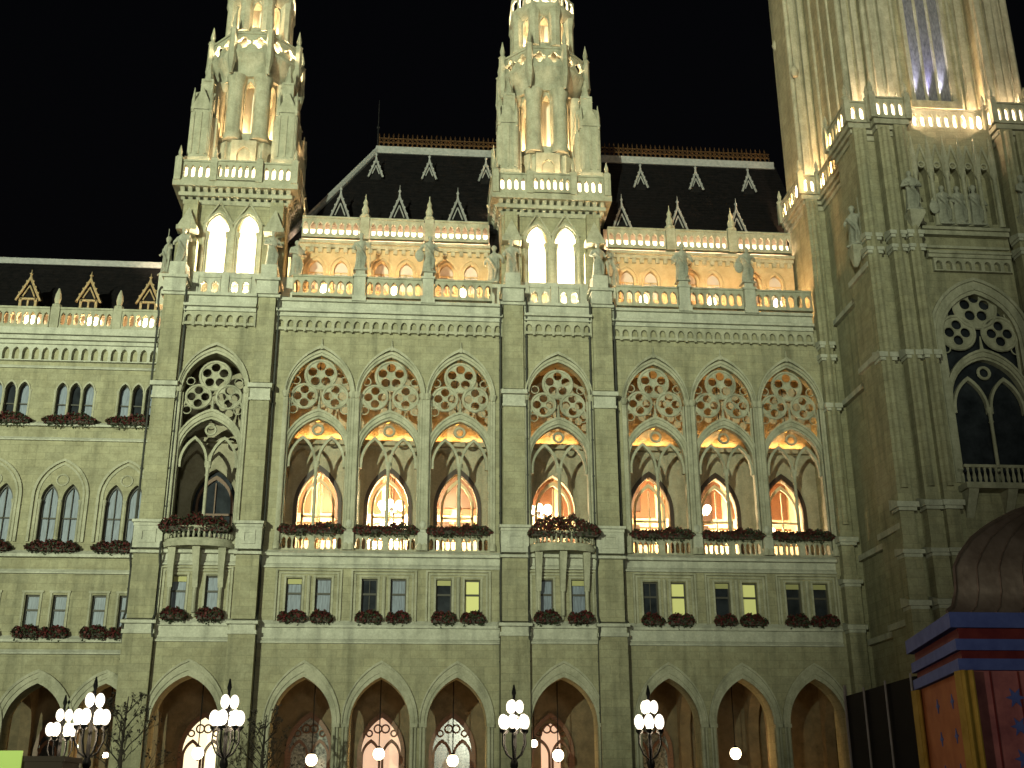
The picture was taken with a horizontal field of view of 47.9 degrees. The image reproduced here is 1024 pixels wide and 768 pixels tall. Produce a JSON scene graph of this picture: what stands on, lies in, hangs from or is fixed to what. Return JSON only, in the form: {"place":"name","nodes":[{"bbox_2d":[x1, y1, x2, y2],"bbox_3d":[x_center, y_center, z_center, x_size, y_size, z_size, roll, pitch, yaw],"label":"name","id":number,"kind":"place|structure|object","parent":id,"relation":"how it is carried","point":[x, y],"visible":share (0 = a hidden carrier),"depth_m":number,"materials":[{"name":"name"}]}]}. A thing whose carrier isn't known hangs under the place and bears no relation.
{"place":"outdoors","nodes":[
{"label":"outdoors","id":0,"kind":"place"},
{"bbox_2d":[0,751,82,767],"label":"market stall","id":1,"kind":"object","parent":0,"point":[13,759],"visible":1,"depth_m":29.23,"materials":[{"name":"brown"}]},
{"bbox_2d":[45,695,77,756],"bbox_3d":[-14.759,12.695,37.287,0.978,5.100,0.985,1,-20,-5],"label":"street lamp","id":2,"kind":"object","parent":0,"point":[67,730],"visible":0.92,"depth_m":37.59,"materials":[{"name":"white glass"}]},
{"bbox_2d":[73,677,110,767],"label":"street lamp","id":3,"kind":"object","parent":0,"point":[97,718],"visible":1,"depth_m":32.13,"materials":[{"name":"white glass"}]},
{"bbox_2d":[90,692,181,767],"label":"bare tree","id":4,"kind":"object","parent":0,"point":[121,751],"visible":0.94,"depth_m":49.05,"materials":[{"name":"brown plant"}]},
{"bbox_2d":[209,679,244,767],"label":"street lamp","id":5,"kind":"object","parent":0,"point":[222,717],"visible":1,"depth_m":32.81,"materials":[{"name":"white glass"}]},
{"bbox_2d":[215,701,322,767],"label":"bare tree","id":6,"kind":"object","parent":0,"point":[263,744],"visible":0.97,"depth_m":50.33,"materials":[{"name":"brown plant"}]},
{"bbox_2d":[0,0,1023,767],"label":"town hall","id":7,"kind":"structure","parent":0,"point":[884,358],"depth_m":64.98,"materials":[{"name":"stone"}]},
{"bbox_2d":[0,484,12,540],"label":"window","id":8,"kind":"structure","parent":7,"relation":"in","point":[6,494],"depth_m":61.97,"materials":[{"name":"grey glass"}]},
{"bbox_2d":[0,410,32,426],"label":"flower box","id":9,"kind":"object","parent":7,"relation":"attached to","point":[13,417],"visible":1,"depth_m":62.83,"materials":[{"name":"red"}]},
{"bbox_2d":[10,624,38,640],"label":"flower box","id":10,"kind":"object","parent":7,"relation":"attached to","point":[31,631],"visible":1,"depth_m":59.09,"materials":[{"name":"red"}]},
{"bbox_2d":[23,595,39,625],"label":"window","id":11,"kind":"structure","parent":7,"relation":"in","point":[32,601],"depth_m":60.21,"materials":[{"name":"grey glass"}]},
{"bbox_2d":[37,485,57,541],"bbox_3d":[-24.911,7.014,62.045,0.920,3.240,0.140,1,-20,-5],"label":"window","id":12,"kind":"structure","parent":7,"relation":"in","point":[49,505],"depth_m":62.03,"materials":[{"name":"grey glass"}]},
{"bbox_2d":[23,539,80,554],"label":"flower box","id":13,"kind":"object","parent":7,"relation":"attached to","point":[53,545],"visible":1,"depth_m":60.61,"materials":[{"name":"red"}]},
{"bbox_2d":[38,624,68,641],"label":"flower box","id":14,"kind":"object","parent":7,"relation":"attached to","point":[57,631],"visible":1,"depth_m":59.20,"materials":[{"name":"red"}]},
{"bbox_2d":[32,716,81,767],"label":"arcade window","id":15,"kind":"structure","parent":7,"relation":"in","point":[40,745],"depth_m":62.99,"materials":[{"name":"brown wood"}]},
{"bbox_2d":[50,596,66,627],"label":"window","id":16,"kind":"structure","parent":7,"relation":"in","point":[59,604],"depth_m":60.31,"materials":[{"name":"grey glass"}]},
{"bbox_2d":[58,485,79,542],"bbox_3d":[-23.796,7.042,62.137,0.920,3.240,0.140,1,-20,-5],"label":"window","id":17,"kind":"structure","parent":7,"relation":"in","point":[69,510],"depth_m":62.14,"materials":[{"name":"grey glass"}]},
{"bbox_2d":[41,411,97,427],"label":"flower box","id":18,"kind":"object","parent":7,"relation":"attached to","point":[74,418],"visible":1,"depth_m":63.06,"materials":[{"name":"red"}]},
{"bbox_2d":[78,624,106,640],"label":"flower box","id":19,"kind":"object","parent":7,"relation":"attached to","point":[96,631],"visible":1,"depth_m":59.36,"materials":[{"name":"red"}]},
{"bbox_2d":[90,596,105,625],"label":"window","id":20,"kind":"structure","parent":7,"relation":"in","point":[99,602],"depth_m":60.49,"materials":[{"name":"grey glass"}]},
{"bbox_2d":[90,540,132,554],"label":"flower box","id":21,"kind":"object","parent":7,"relation":"attached to","point":[112,547],"visible":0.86,"depth_m":60.86,"materials":[{"name":"red"}]},
{"bbox_2d":[102,486,122,542],"bbox_3d":[-21.524,7.099,62.324,0.920,3.240,0.140,1,-20,-5],"label":"window","id":22,"kind":"structure","parent":7,"relation":"in","point":[112,521],"depth_m":62.32,"materials":[{"name":"grey glass"}]},
{"bbox_2d":[118,386,129,417],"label":"window","id":23,"kind":"structure","parent":7,"relation":"in","point":[125,393],"depth_m":64.54,"materials":[{"name":"grey glass"}]},
{"bbox_2d":[105,413,149,429],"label":"flower box","id":24,"kind":"object","parent":7,"relation":"attached to","point":[137,419],"visible":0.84,"depth_m":63.31,"materials":[{"name":"red"}]},
{"bbox_2d":[123,486,141,542],"bbox_3d":[-20.408,7.128,62.415,0.920,3.240,0.140,1,-20,-5],"label":"window","id":25,"kind":"structure","parent":7,"relation":"in","point":[132,501],"depth_m":62.44,"materials":[{"name":"grey glass"}]},
{"bbox_2d":[157,229,172,275],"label":"statue","id":26,"kind":"object","parent":7,"relation":"on","point":[166,253],"visible":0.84,"depth_m":67.85,"materials":[{"name":"stone"}]},
{"bbox_2d":[159,605,187,623],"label":"flower box","id":27,"kind":"object","parent":7,"relation":"attached to","point":[170,614],"visible":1,"depth_m":59.19,"materials":[{"name":"red"}]},
{"bbox_2d":[170,576,186,609],"bbox_3d":[-17.503,11.132,60.398,0.840,2.130,0.150,1,-20,-5],"label":"window","id":28,"kind":"structure","parent":7,"relation":"in","point":[178,589],"depth_m":60.48,"materials":[{"name":"grey paint"}]},
{"bbox_2d":[173,221,191,268],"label":"statue","id":29,"kind":"object","parent":7,"relation":"on","point":[183,239],"visible":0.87,"depth_m":67.24,"materials":[{"name":"stone"}]},
{"bbox_2d":[157,511,232,535],"bbox_3d":[-16.601,7.359,60.526,3.835,1.306,0.926,1,-20,-5],"label":"flower box","id":30,"kind":"object","parent":7,"relation":"attached to","point":[220,524],"visible":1,"depth_m":60.29,"materials":[{"name":"red"}]},
{"bbox_2d":[176,712,216,767],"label":"arcade window","id":31,"kind":"structure","parent":7,"relation":"in","point":[189,740],"depth_m":63.66,"materials":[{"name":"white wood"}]},
{"bbox_2d":[194,606,223,624],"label":"flower box","id":32,"kind":"object","parent":7,"relation":"attached to","point":[216,614],"visible":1,"depth_m":59.34,"materials":[{"name":"red"}]},
{"bbox_2d":[184,463,235,539],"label":"window frame","id":33,"kind":"structure","parent":7,"relation":"in","point":[220,492],"depth_m":65.58,"materials":[{"name":"grey stone"}]},
{"bbox_2d":[204,576,217,608],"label":"window","id":34,"kind":"structure","parent":7,"relation":"in","point":[211,594],"depth_m":60.61,"materials":[{"name":"grey paint"}]},
{"bbox_2d":[264,231,282,268],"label":"statue","id":35,"kind":"object","parent":7,"relation":"on","point":[273,242],"visible":0.88,"depth_m":67.59,"materials":[{"name":"stone"}]},
{"bbox_2d":[276,609,306,625],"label":"flower box","id":36,"kind":"object","parent":7,"relation":"attached to","point":[295,615],"visible":1,"depth_m":60.25,"materials":[{"name":"red"}]},
{"bbox_2d":[285,579,302,612],"bbox_3d":[-11.599,11.418,61.261,0.840,2.130,0.150,1,-20,-5],"label":"window","id":37,"kind":"structure","parent":7,"relation":"in","point":[293,589],"depth_m":61.32,"materials":[{"name":"grey paint"}]},
{"bbox_2d":[288,240,306,281],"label":"statue","id":38,"kind":"object","parent":7,"relation":"on","point":[298,253],"visible":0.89,"depth_m":68.41,"materials":[{"name":"stone"}]},
{"bbox_2d":[284,712,330,767],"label":"arcade window","id":39,"kind":"structure","parent":7,"relation":"in","point":[302,731],"depth_m":64.19,"materials":[{"name":"brown glass"}]},
{"bbox_2d":[276,521,345,537],"bbox_3d":[-10.816,7.853,62.291,3.800,0.892,0.763,1,-20,-5],"label":"flower box","id":40,"kind":"object","parent":7,"relation":"attached to","point":[327,527],"visible":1,"depth_m":62.12,"materials":[{"name":"red"}]},
{"bbox_2d":[303,254,327,288],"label":"gallery window","id":41,"kind":"structure","parent":7,"relation":"in","point":[316,269],"depth_m":70.41,"materials":[{"name":"grey"}]},
{"bbox_2d":[292,465,341,548],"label":"window frame","id":42,"kind":"structure","parent":7,"relation":"in","point":[321,469],"depth_m":65.77,"materials":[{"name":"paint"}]},
{"bbox_2d":[309,609,333,624],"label":"flower box","id":43,"kind":"object","parent":7,"relation":"attached to","point":[318,616],"visible":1,"depth_m":60.38,"materials":[{"name":"red"}]},
{"bbox_2d":[314,579,331,616],"bbox_3d":[-10.066,11.462,61.401,0.840,2.130,0.120,1,-20,-5],"label":"window","id":44,"kind":"structure","parent":7,"relation":"in","point":[323,586],"depth_m":61.46,"materials":[{"name":"grey glass"}]},
{"bbox_2d":[328,255,352,289],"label":"gallery window","id":45,"kind":"structure","parent":7,"relation":"in","point":[340,270],"depth_m":70.53,"materials":[{"name":"grey"}]},
{"bbox_2d":[352,228,371,274],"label":"statue","id":46,"kind":"object","parent":7,"relation":"on","point":[361,245],"visible":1,"depth_m":67.69,"materials":[{"name":"stone"}]},
{"bbox_2d":[354,609,381,625],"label":"flower box","id":47,"kind":"object","parent":7,"relation":"attached to","point":[371,616],"visible":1,"depth_m":60.57,"materials":[{"name":"red"}]},
{"bbox_2d":[361,579,377,611],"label":"window","id":48,"kind":"structure","parent":7,"relation":"in","point":[369,586],"depth_m":61.67,"materials":[{"name":"black glass"}]},
{"bbox_2d":[357,712,404,767],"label":"arcade window","id":49,"kind":"structure","parent":7,"relation":"in","point":[391,739],"depth_m":64.49,"materials":[{"name":"brown glass"}]},
{"bbox_2d":[369,256,393,290],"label":"gallery window","id":50,"kind":"structure","parent":7,"relation":"in","point":[381,271],"depth_m":70.72,"materials":[{"name":"grey"}]},
{"bbox_2d":[352,522,419,538],"bbox_3d":[-6.851,7.954,62.617,3.800,0.892,0.763,1,-20,-5],"label":"flower box","id":51,"kind":"object","parent":7,"relation":"attached to","point":[394,528],"visible":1,"depth_m":62.44,"materials":[{"name":"red"}]},
{"bbox_2d":[362,468,411,549],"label":"window frame","id":52,"kind":"structure","parent":7,"relation":"in","point":[392,471],"depth_m":66.10,"materials":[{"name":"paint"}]},
{"bbox_2d":[390,580,406,616],"bbox_3d":[-6.101,11.562,61.727,0.840,2.130,0.120,1,-20,-5],"label":"window","id":53,"kind":"structure","parent":7,"relation":"in","point":[397,594],"depth_m":61.77,"materials":[{"name":"grey glass"}]},
{"bbox_2d":[394,257,417,291],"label":"gallery window","id":54,"kind":"structure","parent":7,"relation":"in","point":[405,272],"depth_m":70.86,"materials":[{"name":"grey"}]},
{"bbox_2d":[415,236,438,275],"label":"statue","id":55,"kind":"object","parent":7,"relation":"on","point":[430,247],"visible":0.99,"depth_m":67.96,"materials":[{"name":"stone"}]},
{"bbox_2d":[431,610,455,627],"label":"flower box","id":56,"kind":"object","parent":7,"relation":"attached to","point":[445,619],"visible":1,"depth_m":60.90,"materials":[{"name":"red"}]},
{"bbox_2d":[436,580,451,612],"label":"window","id":57,"kind":"structure","parent":7,"relation":"in","point":[443,587],"depth_m":62.00,"materials":[{"name":"black glass"}]},
{"bbox_2d":[435,258,457,293],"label":"gallery window","id":58,"kind":"structure","parent":7,"relation":"in","point":[446,273],"depth_m":71.05,"materials":[{"name":"grey"}]},
{"bbox_2d":[428,712,475,767],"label":"arcade window","id":59,"kind":"structure","parent":7,"relation":"in","point":[440,747],"depth_m":64.82,"materials":[{"name":"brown glass"}]},
{"bbox_2d":[433,468,480,550],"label":"window frame","id":60,"kind":"structure","parent":7,"relation":"in","point":[454,472],"depth_m":66.44,"materials":[{"name":"paint"}]},
{"bbox_2d":[426,523,493,539],"bbox_3d":[-2.896,8.053,62.942,3.800,0.892,0.763,1,-20,-5],"label":"flower box","id":61,"kind":"object","parent":7,"relation":"attached to","point":[457,531],"visible":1,"depth_m":62.77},
{"bbox_2d":[459,259,482,293],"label":"gallery window","id":62,"kind":"structure","parent":7,"relation":"in","point":[470,274],"depth_m":71.19,"materials":[{"name":"grey"}]},
{"bbox_2d":[465,580,479,616],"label":"window","id":63,"kind":"structure","parent":7,"relation":"in","point":[472,588],"depth_m":62.12,"materials":[{"name":"yellow glass"}]},
{"bbox_2d":[460,610,485,626],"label":"flower box","id":64,"kind":"object","parent":7,"relation":"attached to","point":[471,617],"visible":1,"depth_m":61.02,"materials":[{"name":"red"}]},
{"bbox_2d":[484,245,503,283],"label":"statue","id":65,"kind":"object","parent":7,"relation":"on","point":[492,260],"visible":0.91,"depth_m":69.47,"materials":[{"name":"stone"}]},
{"bbox_2d":[502,233,520,275],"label":"statue","id":66,"kind":"object","parent":7,"relation":"on","point":[510,251],"visible":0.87,"depth_m":68.83,"materials":[{"name":"stone"}]},
{"bbox_2d":[533,609,560,625],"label":"flower box","id":67,"kind":"object","parent":7,"relation":"attached to","point":[547,616],"visible":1,"depth_m":60.77,"materials":[{"name":"red"}]},
{"bbox_2d":[541,580,552,611],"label":"window","id":68,"kind":"structure","parent":7,"relation":"in","point":[547,585],"depth_m":62.08,"materials":[{"name":"grey paint"}]},
{"bbox_2d":[532,713,574,767],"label":"arcade window","id":69,"kind":"structure","parent":7,"relation":"in","point":[548,740],"depth_m":65.33,"materials":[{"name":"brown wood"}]},
{"bbox_2d":[531,470,579,542],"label":"window frame","id":70,"kind":"structure","parent":7,"relation":"in","point":[551,473],"depth_m":67.12,"materials":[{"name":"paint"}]},
{"bbox_2d":[527,512,601,541],"bbox_3d":[2.815,7.736,62.156,4.030,1.580,0.925,1,-20,-5],"label":"flower box","id":71,"kind":"object","parent":7,"relation":"attached to","point":[534,531],"visible":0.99,"depth_m":61.92,"materials":[{"name":"red"}]},
{"bbox_2d":[571,580,585,612],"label":"window","id":72,"kind":"structure","parent":7,"relation":"in","point":[577,586],"depth_m":62.21,"materials":[{"name":"grey glass"}]},
{"bbox_2d":[567,610,594,625],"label":"flower box","id":73,"kind":"object","parent":7,"relation":"attached to","point":[585,617],"visible":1,"depth_m":60.93,"materials":[{"name":"red"}]},
{"bbox_2d":[589,238,608,281],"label":"statue","id":74,"kind":"object","parent":7,"relation":"on","point":[597,253],"visible":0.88,"depth_m":69.22,"materials":[{"name":"stone"}]},
{"bbox_2d":[605,252,618,287],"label":"statue","id":75,"kind":"object","parent":7,"relation":"on","point":[613,276],"visible":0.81,"depth_m":70.01,"materials":[{"name":"stone"}]},
{"bbox_2d":[618,264,638,298],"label":"gallery window","id":76,"kind":"structure","parent":7,"relation":"in","point":[626,279],"depth_m":71.98,"materials":[{"name":"grey"}]},
{"bbox_2d":[643,582,658,614],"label":"window","id":77,"kind":"structure","parent":7,"relation":"in","point":[650,594],"depth_m":62.92,"materials":[{"name":"black glass"}]},
{"bbox_2d":[639,265,662,299],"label":"gallery window","id":78,"kind":"structure","parent":7,"relation":"in","point":[648,280],"depth_m":72.12,"materials":[{"name":"grey"}]},
{"bbox_2d":[631,471,674,552],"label":"window frame","id":79,"kind":"structure","parent":7,"relation":"in","point":[647,475],"depth_m":67.45,"materials":[{"name":"paint"}]},
{"bbox_2d":[642,714,673,767],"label":"arcade window","id":80,"kind":"structure","parent":7,"relation":"in","point":[665,759],"depth_m":65.69,"materials":[{"name":"brown glass"}]},
{"bbox_2d":[629,526,695,542],"bbox_3d":[8.323,8.337,63.864,3.800,0.892,0.763,1,-20,-5],"label":"flower box","id":81,"kind":"object","parent":7,"relation":"attached to","point":[677,532],"visible":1,"depth_m":63.69,"materials":[{"name":"red"}]},
{"bbox_2d":[671,583,685,614],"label":"window","id":82,"kind":"structure","parent":7,"relation":"in","point":[678,598],"depth_m":63.04,"materials":[{"name":"yellow glass"}]},
{"bbox_2d":[667,612,694,629],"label":"flower box","id":83,"kind":"object","parent":7,"relation":"attached to","point":[684,620],"visible":1,"depth_m":61.95,"materials":[{"name":"red"}]},
{"bbox_2d":[671,243,693,284],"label":"statue","id":84,"kind":"object","parent":7,"relation":"on","point":[681,262],"visible":0.99,"depth_m":69.33,"materials":[{"name":"stone"}]},
{"bbox_2d":[702,267,725,301],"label":"gallery window","id":85,"kind":"structure","parent":7,"relation":"in","point":[711,282],"depth_m":72.43,"materials":[{"name":"grey"}]},
{"bbox_2d":[715,583,729,615],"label":"window","id":86,"kind":"structure","parent":7,"relation":"in","point":[721,589],"depth_m":63.24,"materials":[{"name":"black glass"}]},
{"bbox_2d":[701,473,743,553],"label":"window frame","id":87,"kind":"structure","parent":7,"relation":"in","point":[714,476],"depth_m":67.86,"materials":[{"name":"paint"}]},
{"bbox_2d":[701,527,765,543],"bbox_3d":[12.298,8.437,64.191,3.800,0.892,0.763,1,-20,-5],"label":"flower box","id":88,"kind":"object","parent":7,"relation":"attached to","point":[741,534],"visible":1,"depth_m":64.02,"materials":[{"name":"red"}]},
{"bbox_2d":[734,247,755,286],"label":"statue","id":89,"kind":"object","parent":7,"relation":"on","point":[745,268],"visible":0.98,"depth_m":69.53,"materials":[{"name":"stone"}]},
{"bbox_2d":[742,584,757,614],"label":"window","id":90,"kind":"structure","parent":7,"relation":"in","point":[749,590],"depth_m":63.38,"materials":[{"name":"yellow glass"}]},
{"bbox_2d":[739,612,768,627],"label":"flower box","id":91,"kind":"object","parent":7,"relation":"attached to","point":[751,620],"visible":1,"depth_m":62.28,"materials":[{"name":"red"}]},
{"bbox_2d":[764,269,787,303],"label":"gallery window","id":92,"kind":"structure","parent":7,"relation":"in","point":[772,284],"depth_m":72.77,"materials":[{"name":"grey"}]},
{"bbox_2d":[769,474,808,554],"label":"window frame","id":93,"kind":"structure","parent":7,"relation":"in","point":[781,477],"depth_m":68.22,"materials":[{"name":"paint"}]},
{"bbox_2d":[785,584,800,615],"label":"window","id":94,"kind":"structure","parent":7,"relation":"in","point":[792,590],"depth_m":63.58,"materials":[{"name":"black glass"}]},
{"bbox_2d":[785,613,810,628],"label":"flower box","id":95,"kind":"object","parent":7,"relation":"attached to","point":[800,619],"visible":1,"depth_m":62.48,"materials":[{"name":"red"}]},
{"bbox_2d":[771,528,835,544],"bbox_3d":[16.264,8.537,64.517,3.800,0.892,0.763,1,-20,-5],"label":"flower box","id":96,"kind":"object","parent":7,"relation":"attached to","point":[809,534],"visible":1,"depth_m":64.35,"materials":[{"name":"red"}]},
{"bbox_2d":[813,584,828,616],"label":"window","id":97,"kind":"structure","parent":7,"relation":"in","point":[819,590],"depth_m":63.69,"materials":[{"name":"black glass"}]},
{"bbox_2d":[811,614,839,629],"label":"flower box","id":98,"kind":"object","parent":7,"relation":"attached to","point":[828,620],"visible":1,"depth_m":62.61,"materials":[{"name":"red"}]},
{"bbox_2d":[843,197,861,248],"bbox_3d":[18.680,-8.696,62.953,0.745,2.733,1.165,18,-27,-40],"label":"statue","id":99,"kind":"object","parent":7,"relation":"on","point":[851,220],"visible":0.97,"depth_m":62.69,"materials":[{"name":"stone"}]},
{"bbox_2d":[900,171,923,213],"bbox_3d":[21.460,-10.367,61.910,1.123,2.544,0.840,-2,-20,6],"label":"statue","id":100,"kind":"object","parent":7,"relation":"on","point":[909,183],"visible":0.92,"depth_m":61.62,"materials":[{"name":"stone"}]},
{"bbox_2d":[929,185,955,225],"bbox_3d":[23.373,-9.740,62.927,1.455,2.543,0.774,1,-20,-5],"label":"statue","id":101,"kind":"object","parent":7,"relation":"on","point":[942,207],"visible":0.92,"depth_m":62.57,"materials":[{"name":"stone"}]},
{"bbox_2d":[948,179,973,226],"bbox_3d":[24.433,-9.841,63.064,1.187,2.817,0.768,1,-20,-5],"label":"statue","id":102,"kind":"object","parent":7,"relation":"on","point":[961,212],"visible":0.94,"depth_m":62.69,"materials":[{"name":"stone"}]},
{"bbox_2d":[964,185,987,227],"bbox_3d":[25.356,-9.740,63.112,1.353,2.652,0.768,1,-20,-5],"label":"statue","id":103,"kind":"object","parent":7,"relation":"on","point":[978,213],"visible":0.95,"depth_m":62.77,"materials":[{"name":"stone"}]},
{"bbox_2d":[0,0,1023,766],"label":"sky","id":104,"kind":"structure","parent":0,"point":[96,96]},
{"bbox_2d":[498,685,529,767],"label":"street lamp","id":105,"kind":"object","parent":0,"point":[514,721],"visible":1,"depth_m":34.88,"materials":[{"name":"white glass"}]},
{"bbox_2d":[634,685,663,767],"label":"street lamp","id":106,"kind":"object","parent":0,"point":[647,707],"visible":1,"depth_m":35.20,"materials":[{"name":"white glass"}]},
{"bbox_2d":[843,673,919,767],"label":"hoarding","id":107,"kind":"object","parent":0,"point":[880,725],"visible":0.97,"depth_m":21.48,"materials":[{"name":"black fabric"}]},
{"bbox_2d":[905,506,1023,767],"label":"pavilion","id":108,"kind":"structure","parent":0,"point":[967,665],"depth_m":17.00,"materials":[{"name":"blue paint"}]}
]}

